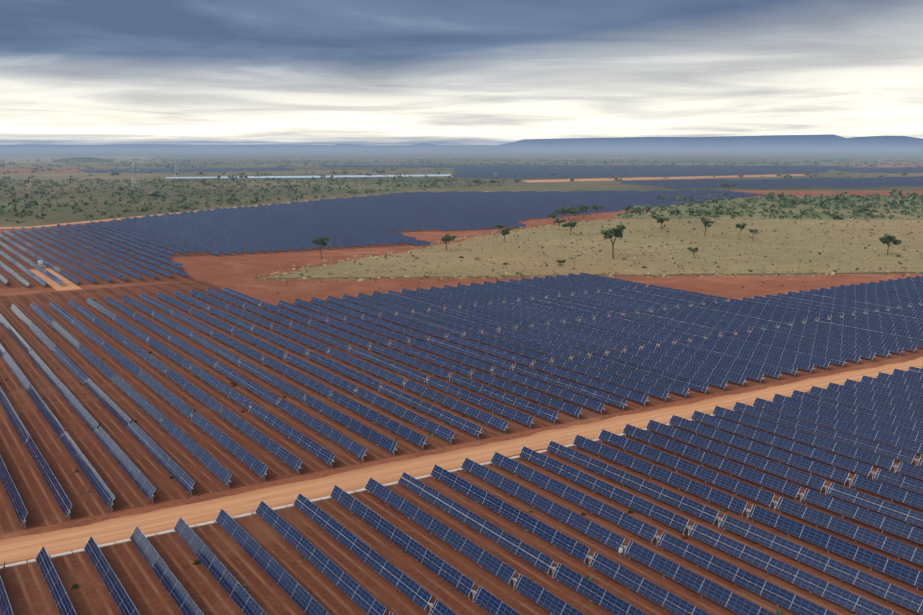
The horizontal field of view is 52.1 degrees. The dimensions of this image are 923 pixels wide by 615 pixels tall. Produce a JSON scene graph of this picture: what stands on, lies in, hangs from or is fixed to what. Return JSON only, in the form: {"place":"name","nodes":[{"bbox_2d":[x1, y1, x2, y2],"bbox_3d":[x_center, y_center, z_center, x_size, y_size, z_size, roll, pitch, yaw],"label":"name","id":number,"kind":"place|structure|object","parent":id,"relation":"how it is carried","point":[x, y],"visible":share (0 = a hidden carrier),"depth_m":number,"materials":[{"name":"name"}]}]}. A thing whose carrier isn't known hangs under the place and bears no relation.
{"place":"outdoors","nodes":[
{"label":"outdoors","id":0,"kind":"place"},
{"bbox_2d":[30,268,81,290],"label":"pad","id":1,"kind":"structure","parent":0,"point":[66,284],"depth_m":341.90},
{"bbox_2d":[0,169,121,171],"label":"soil","id":2,"kind":"structure","parent":0,"point":[29,170],"depth_m":1903.13,"materials":[{"name":"red soil"}]},
{"bbox_2d":[0,156,159,163],"bbox_3d":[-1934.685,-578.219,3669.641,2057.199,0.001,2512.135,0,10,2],"label":"clearing","id":3,"kind":"structure","parent":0,"point":[23,159],"depth_m":3756.72,"materials":[{"name":"grey plant"}]},
{"bbox_2d":[52,157,112,161],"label":"hill","id":4,"kind":"structure","parent":0,"point":[81,159],"depth_m":2881.09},
{"bbox_2d":[0,281,572,534],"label":"soil block","id":5,"kind":"structure","parent":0,"point":[41,504],"depth_m":173.16,"materials":[{"name":"brown soil"}]},
{"bbox_2d":[166,174,450,177],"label":"reservoir","id":6,"kind":"object","parent":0,"point":[317,176],"visible":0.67,"depth_m":1525.59,"materials":[{"name":"grey liquid"}]},
{"bbox_2d":[0,190,669,228],"bbox_3d":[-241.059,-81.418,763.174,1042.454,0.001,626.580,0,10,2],"label":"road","id":7,"kind":"structure","parent":0,"point":[149,215],"depth_m":622.65,"materials":[{"name":"orange soil"}]},
{"bbox_2d":[0,196,755,287],"bbox_3d":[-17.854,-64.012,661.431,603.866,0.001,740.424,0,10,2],"label":"soil block","id":8,"kind":"structure","parent":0,"point":[13,282],"depth_m":427.35,"materials":[{"name":"brown soil"}]},
{"bbox_2d":[38,261,44,266],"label":"inverter station","id":9,"kind":"object","parent":8,"relation":"on","point":[40,264],"visible":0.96,"depth_m":385.02,"materials":[{"name":"white paint"}]},
{"bbox_2d":[414,143,434,144],"bbox_3d":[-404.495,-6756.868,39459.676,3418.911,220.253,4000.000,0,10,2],"label":"mesa","id":10,"kind":"structure","parent":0,"point":[424,144],"depth_m":37509.78,"materials":[{"name":"blue stone"}]},
{"bbox_2d":[0,395,922,614],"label":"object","id":11,"kind":"structure","parent":0,"point":[27,590],"depth_m":112.00,"materials":[{"name":"brown soil"}]},
{"bbox_2d":[0,401,774,568],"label":"road edge","id":12,"kind":"object","parent":11,"relation":"on","point":[192,526],"visible":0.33,"depth_m":124.73,"materials":[{"name":"concrete"}]},
{"bbox_2d":[0,277,922,614],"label":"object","id":13,"kind":"object","parent":11,"relation":"on","point":[690,529],"visible":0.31,"depth_m":153.16,"materials":[{"name":"grey metal"}]},
{"bbox_2d":[0,164,922,614],"bbox_3d":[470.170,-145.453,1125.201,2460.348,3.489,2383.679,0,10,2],"label":"solar panels","id":14,"kind":"object","parent":13,"relation":"on","point":[900,404],"visible":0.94,"depth_m":186.16,"materials":[{"name":"blue glass"}]},
{"bbox_2d":[0,148,922,226],"bbox_3d":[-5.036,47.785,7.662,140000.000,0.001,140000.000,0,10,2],"label":"ground","id":15,"kind":"structure","parent":0,"point":[740,156],"depth_m":1829.87,"materials":[{"name":"green plant"}]},
{"bbox_2d":[130,163,138,188],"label":"pylon","id":16,"kind":"object","parent":15,"relation":"on","point":[133,174],"visible":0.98,"depth_m":1024.70,"materials":[{"name":"metal"}]},
{"bbox_2d":[172,157,179,178],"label":"pylon","id":17,"kind":"object","parent":15,"relation":"on","point":[176,161],"visible":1,"depth_m":1424.66,"materials":[{"name":"metal"}]},
{"bbox_2d":[0,158,922,614],"bbox_3d":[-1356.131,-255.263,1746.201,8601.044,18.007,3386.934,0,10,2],"label":"foliage","id":18,"kind":"object","parent":15,"relation":"on","point":[772,196],"visible":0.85,"depth_m":853.87,"materials":[{"name":"green plant"}]},
{"bbox_2d":[0,190,922,569],"bbox_3d":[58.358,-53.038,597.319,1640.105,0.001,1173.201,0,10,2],"label":"bare soil","id":19,"kind":"structure","parent":0,"point":[236,272],"depth_m":334.76,"materials":[{"name":"brown soil"}]},
{"bbox_2d":[275,286,922,420],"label":"soil block","id":20,"kind":"structure","parent":19,"relation":"on","point":[587,412],"depth_m":205.90,"materials":[{"name":"brown soil"}]},
{"bbox_2d":[0,357,922,564],"bbox_3d":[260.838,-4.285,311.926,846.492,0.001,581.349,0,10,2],"label":"road","id":21,"kind":"structure","parent":0,"point":[20,548],"depth_m":139.67,"materials":[{"name":"soil"}]},
{"bbox_2d":[0,144,922,147],"bbox_3d":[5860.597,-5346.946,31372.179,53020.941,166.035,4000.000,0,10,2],"label":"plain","id":22,"kind":"structure","parent":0,"point":[422,146],"depth_m":29612.27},
{"bbox_2d":[0,0,922,145],"label":"sky","id":23,"kind":"structure","parent":0,"point":[73,72],"materials":[{"name":"grey"}]},
{"bbox_2d":[430,147,515,151],"bbox_3d":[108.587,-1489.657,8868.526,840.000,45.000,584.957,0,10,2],"label":"hill","id":24,"kind":"structure","parent":0,"point":[472,149],"depth_m":8662.39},
{"bbox_2d":[256,217,922,283],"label":"grass field","id":25,"kind":"structure","parent":0,"point":[453,265],"depth_m":435.25,"materials":[{"name":"beige plant"}]},
{"bbox_2d":[257,272,922,278],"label":"dirt road","id":26,"kind":"structure","parent":25,"relation":"on","point":[598,275],"depth_m":357.62,"materials":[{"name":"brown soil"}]},
{"bbox_2d":[317,183,892,266],"bbox_3d":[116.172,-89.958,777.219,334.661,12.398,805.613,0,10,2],"label":"tree trunks","id":27,"kind":"object","parent":25,"relation":"on","point":[612,242],"visible":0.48,"depth_m":439.93,"materials":[{"name":"brown plant"}]},
{"bbox_2d":[521,174,805,181],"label":"soil","id":28,"kind":"structure","parent":0,"point":[641,178],"depth_m":1432.07,"materials":[{"name":"brown soil"}]},
{"bbox_2d":[501,134,862,144],"bbox_3d":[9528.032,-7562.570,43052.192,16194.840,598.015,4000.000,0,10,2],"label":"mesa","id":29,"kind":"structure","parent":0,"point":[831,139],"depth_m":41041.18,"materials":[{"name":"stone"}]},
{"bbox_2d":[613,196,922,219],"bbox_3d":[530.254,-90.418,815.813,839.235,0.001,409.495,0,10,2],"label":"scrub floor","id":30,"kind":"structure","parent":0,"point":[757,214],"depth_m":708.41,"materials":[{"name":"green plant"}]},
{"bbox_2d":[834,164,922,167],"bbox_3d":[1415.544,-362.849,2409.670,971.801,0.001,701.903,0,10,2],"label":"soil","id":31,"kind":"structure","parent":0,"point":[890,165],"depth_m":2395.64,"materials":[{"name":"red soil"}]},
{"bbox_2d":[847,136,922,144],"bbox_3d":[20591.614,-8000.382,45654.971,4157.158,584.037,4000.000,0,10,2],"label":"mesa","id":32,"kind":"structure","parent":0,"point":[886,140],"depth_m":43701.55,"materials":[{"name":"stone"}]}
]}

